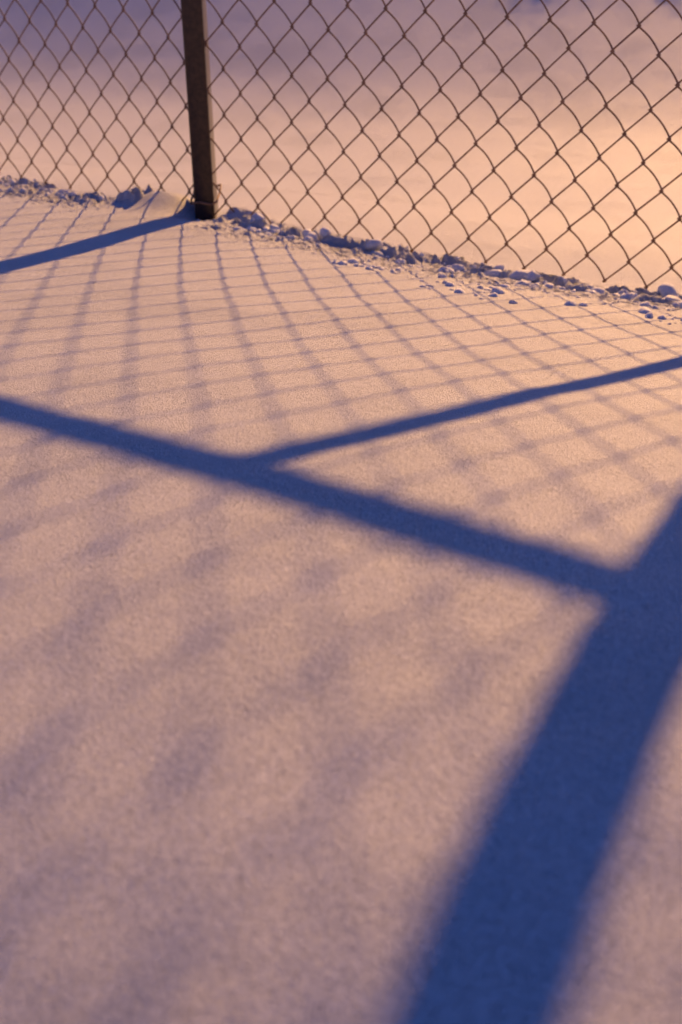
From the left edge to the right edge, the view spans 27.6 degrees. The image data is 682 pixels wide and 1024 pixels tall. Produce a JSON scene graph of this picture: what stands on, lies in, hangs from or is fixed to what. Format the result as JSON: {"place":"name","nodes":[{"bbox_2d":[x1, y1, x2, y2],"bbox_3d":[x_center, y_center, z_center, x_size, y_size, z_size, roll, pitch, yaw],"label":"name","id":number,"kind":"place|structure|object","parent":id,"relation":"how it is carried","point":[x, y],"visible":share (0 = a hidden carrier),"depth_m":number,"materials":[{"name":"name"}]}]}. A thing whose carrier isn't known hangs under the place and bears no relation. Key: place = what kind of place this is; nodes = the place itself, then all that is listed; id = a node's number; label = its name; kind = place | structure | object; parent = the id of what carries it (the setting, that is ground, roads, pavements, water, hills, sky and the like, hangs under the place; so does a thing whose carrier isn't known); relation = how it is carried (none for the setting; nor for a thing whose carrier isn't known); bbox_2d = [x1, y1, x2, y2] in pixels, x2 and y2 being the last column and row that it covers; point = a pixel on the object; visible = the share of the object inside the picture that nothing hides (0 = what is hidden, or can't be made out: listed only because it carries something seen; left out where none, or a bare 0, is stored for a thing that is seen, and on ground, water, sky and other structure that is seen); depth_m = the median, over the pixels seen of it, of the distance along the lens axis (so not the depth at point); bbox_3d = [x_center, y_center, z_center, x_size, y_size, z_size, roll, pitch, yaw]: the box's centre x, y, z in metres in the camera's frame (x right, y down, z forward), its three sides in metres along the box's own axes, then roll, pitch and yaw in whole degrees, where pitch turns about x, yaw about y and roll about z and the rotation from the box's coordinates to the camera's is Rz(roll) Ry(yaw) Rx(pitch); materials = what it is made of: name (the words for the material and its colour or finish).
{"place":"outdoors","nodes":[
{"label":"outdoors","id":0,"kind":"place"},
{"bbox_2d":[0,0,681,1023],"bbox_3d":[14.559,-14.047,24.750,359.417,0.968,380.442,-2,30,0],"label":"snow ground","id":1,"kind":"structure","parent":0,"point":[340,644],"depth_m":0.79,"materials":[{"name":"white snow"}]},
{"bbox_2d":[0,0,681,287],"bbox_3d":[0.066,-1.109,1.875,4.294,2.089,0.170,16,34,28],"label":"chain link fence","id":2,"kind":"object","parent":1,"relation":"on","point":[196,63],"visible":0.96,"depth_m":2.24,"materials":[{"name":"metal"}]},
{"bbox_2d":[0,176,681,324],"bbox_3d":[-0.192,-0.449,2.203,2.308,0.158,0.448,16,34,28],"label":"snow crumbs","id":3,"kind":"object","parent":1,"relation":"on","point":[667,291],"visible":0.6,"depth_m":2.03,"materials":[{"name":"white snow"}]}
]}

